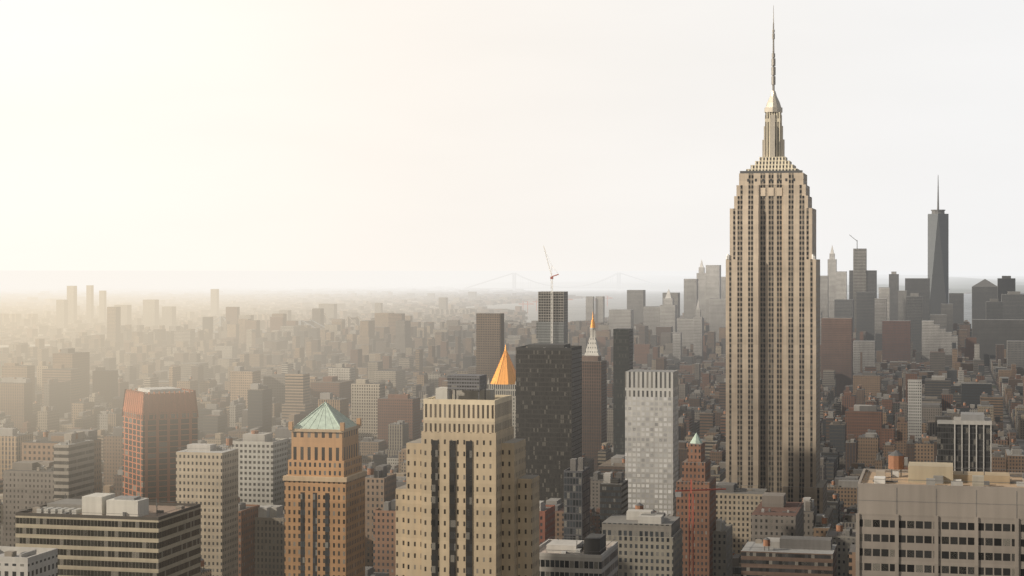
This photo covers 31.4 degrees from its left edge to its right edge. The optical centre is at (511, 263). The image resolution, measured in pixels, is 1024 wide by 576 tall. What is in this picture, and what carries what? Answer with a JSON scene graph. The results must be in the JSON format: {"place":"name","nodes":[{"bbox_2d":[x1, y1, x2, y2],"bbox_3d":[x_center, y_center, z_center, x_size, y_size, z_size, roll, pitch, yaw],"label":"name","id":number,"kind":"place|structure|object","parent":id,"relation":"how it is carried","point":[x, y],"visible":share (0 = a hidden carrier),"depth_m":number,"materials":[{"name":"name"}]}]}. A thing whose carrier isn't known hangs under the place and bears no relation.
{"place":"outdoors","nodes":[
{"label":"outdoors","id":0,"kind":"place"},
{"bbox_2d":[195,316,324,332],"bbox_3d":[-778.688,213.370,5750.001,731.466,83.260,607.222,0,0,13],"label":"buildings","id":1,"kind":"structure","parent":0,"point":[300,322],"depth_m":5574.69,"materials":[{"name":"grey concrete"}]},
{"bbox_2d":[0,280,971,347],"bbox_3d":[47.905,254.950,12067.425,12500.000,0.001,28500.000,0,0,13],"label":"harbour water","id":2,"kind":"structure","parent":0,"point":[577,307],"depth_m":11602.62,"materials":[{"name":"grey liquid"}]},
{"bbox_2d":[0,270,1023,450],"bbox_3d":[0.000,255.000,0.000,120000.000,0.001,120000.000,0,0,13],"label":"ground","id":3,"kind":"structure","parent":0,"point":[272,275],"depth_m":38609.21,"materials":[{"name":"grey"}]},
{"bbox_2d":[0,546,57,575],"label":"pale roof block","id":4,"kind":"structure","parent":3,"relation":"on","point":[24,561],"depth_m":645.61,"materials":[{"name":"white concrete"}]},
{"bbox_2d":[15,493,200,575],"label":"office building","id":5,"kind":"structure","parent":3,"relation":"on","point":[102,534],"depth_m":710.58,"materials":[{"name":"beige concrete"}]},
{"bbox_2d":[122,387,198,502],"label":"red brick tower","id":6,"kind":"structure","parent":3,"relation":"on","point":[160,426],"depth_m":1210.54,"materials":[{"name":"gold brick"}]},
{"bbox_2d":[231,430,286,509],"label":"white grid tower","id":7,"kind":"structure","parent":3,"relation":"on","point":[262,464],"depth_m":1166.12,"materials":[{"name":"white concrete"}]},
{"bbox_2d":[283,402,366,575],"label":"copper roof tower","id":8,"kind":"structure","parent":3,"relation":"on","point":[324,505],"depth_m":803.49,"materials":[{"name":"brown brick"}]},
{"bbox_2d":[308,313,361,329],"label":"brooklyn bridge","id":9,"kind":"structure","parent":3,"relation":"on","point":[357,318],"depth_m":6000.55,"materials":[{"name":"brown metal"}]},
{"bbox_2d":[396,374,538,575],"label":"high-rise building","id":10,"kind":"structure","parent":3,"relation":"on","point":[467,499],"depth_m":556.70,"materials":[{"name":"beige stone"}]},
{"bbox_2d":[476,313,503,388],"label":"brown slab","id":11,"kind":"structure","parent":3,"relation":"on","point":[489,340],"depth_m":2404.02,"materials":[{"name":"concrete"}]},
{"bbox_2d":[487,345,515,437],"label":"gold-roofed tower","id":12,"kind":"structure","parent":3,"relation":"on","point":[503,381],"depth_m":1861.09,"materials":[{"name":"gold metal"}]},
{"bbox_2d":[0,283,1023,344],"bbox_3d":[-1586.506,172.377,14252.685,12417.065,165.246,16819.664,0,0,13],"label":"distant city buildings","id":13,"kind":"structure","parent":3,"relation":"on","point":[30,314],"depth_m":10120.35,"materials":[{"name":"beige concrete"}]},
{"bbox_2d":[0,307,1023,575],"bbox_3d":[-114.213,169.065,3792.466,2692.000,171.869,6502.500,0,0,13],"label":"city buildings","id":14,"kind":"structure","parent":3,"relation":"on","point":[382,375],"depth_m":2396.12,"materials":[{"name":"grey concrete"}]},
{"bbox_2d":[516,343,581,502],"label":"black glass tower","id":15,"kind":"structure","parent":3,"relation":"on","point":[549,402],"depth_m":1472.58,"materials":[{"name":"black glass"}]},
{"bbox_2d":[536,246,567,342],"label":"tower under construction","id":16,"kind":"structure","parent":3,"relation":"on","point":[552,324],"depth_m":2304.56,"materials":[{"name":"grey concrete"}]},
{"bbox_2d":[464,272,657,289],"bbox_3d":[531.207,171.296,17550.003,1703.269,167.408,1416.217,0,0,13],"label":"suspension bridge","id":17,"kind":"structure","parent":3,"relation":"on","point":[618,287],"depth_m":17466.87,"materials":[{"name":"grey metal"}]},
{"bbox_2d":[539,533,617,575],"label":"roof block","id":18,"kind":"structure","parent":3,"relation":"on","point":[590,554],"depth_m":591.82,"materials":[{"name":"grey concrete"}]},
{"bbox_2d":[238,318,921,575],"bbox_3d":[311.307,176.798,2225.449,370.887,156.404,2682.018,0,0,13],"label":"mid-rise buildings","id":19,"kind":"structure","parent":3,"relation":"on","point":[260,540],"depth_m":1024.32,"materials":[{"name":"grey concrete"}]},
{"bbox_2d":[582,356,606,471],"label":"brown slab","id":20,"kind":"structure","parent":3,"relation":"on","point":[594,403],"depth_m":1952.40,"materials":[{"name":"gold stone"}]},
{"bbox_2d":[584,313,607,385],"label":"tower spire","id":21,"kind":"structure","parent":3,"relation":"on","point":[592,349],"depth_m":2112.07,"materials":[{"name":"white stone"}]},
{"bbox_2d":[613,328,632,455],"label":"slim glass tower","id":22,"kind":"structure","parent":3,"relation":"on","point":[622,350],"depth_m":1802.28,"materials":[{"name":"grey glass"}]},
{"bbox_2d":[602,502,681,575],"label":"office building","id":23,"kind":"structure","parent":3,"relation":"on","point":[649,542],"depth_m":888.41,"materials":[{"name":"grey concrete"}]},
{"bbox_2d":[625,369,677,515],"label":"high-rise building","id":24,"kind":"structure","parent":3,"relation":"on","point":[651,436],"depth_m":1259.85,"materials":[{"name":"white concrete"}]},
{"bbox_2d":[676,432,715,575],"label":"stepped brick tower","id":25,"kind":"structure","parent":3,"relation":"on","point":[696,465],"depth_m":1003.05,"materials":[{"name":"brown brick"}]},
{"bbox_2d":[675,480,725,575],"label":"tower crane","id":26,"kind":"object","parent":3,"relation":"on","point":[678,493],"visible":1,"depth_m":930.86,"materials":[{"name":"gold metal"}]},
{"bbox_2d":[722,5,832,528],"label":"skyscraper","id":27,"kind":"structure","parent":3,"relation":"on","point":[772,353],"depth_m":1322.17,"materials":[{"name":"beige stone"}]},
{"bbox_2d":[586,235,1023,374],"bbox_3d":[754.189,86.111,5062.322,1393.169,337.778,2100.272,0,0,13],"label":"distant skyscrapers","id":28,"kind":"structure","parent":3,"relation":"on","point":[900,321],"depth_m":5009.03,"materials":[{"name":"grey concrete"}]},
{"bbox_2d":[829,366,1018,438],"bbox_3d":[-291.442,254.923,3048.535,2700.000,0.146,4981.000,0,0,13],"label":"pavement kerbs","id":29,"kind":"structure","parent":3,"relation":"on","point":[1005,408],"depth_m":3270.34,"materials":[{"name":"grey concrete"}]},
{"bbox_2d":[928,180,948,313],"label":"skyscraper","id":30,"kind":"structure","parent":3,"relation":"on","point":[938,247],"depth_m":5722.14,"materials":[{"name":"grey glass"}]},
{"bbox_2d":[856,450,1023,575],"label":"office building","id":31,"kind":"structure","parent":3,"relation":"on","point":[929,519],"depth_m":485.94,"materials":[{"name":"beige concrete"}]},
{"bbox_2d":[937,412,991,471],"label":"office building","id":32,"kind":"structure","parent":3,"relation":"on","point":[964,440],"depth_m":1187.48,"materials":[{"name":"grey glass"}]},
{"bbox_2d":[0,274,1023,293],"bbox_3d":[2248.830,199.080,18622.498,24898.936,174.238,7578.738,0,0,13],"label":"distant hills","id":33,"kind":"structure","parent":0,"point":[961,284],"depth_m":18779.12,"materials":[{"name":"beige soil"}]},
{"bbox_2d":[0,0,1023,271],"label":"sky","id":34,"kind":"structure","parent":0,"point":[136,135],"materials":[{"name":"white"}]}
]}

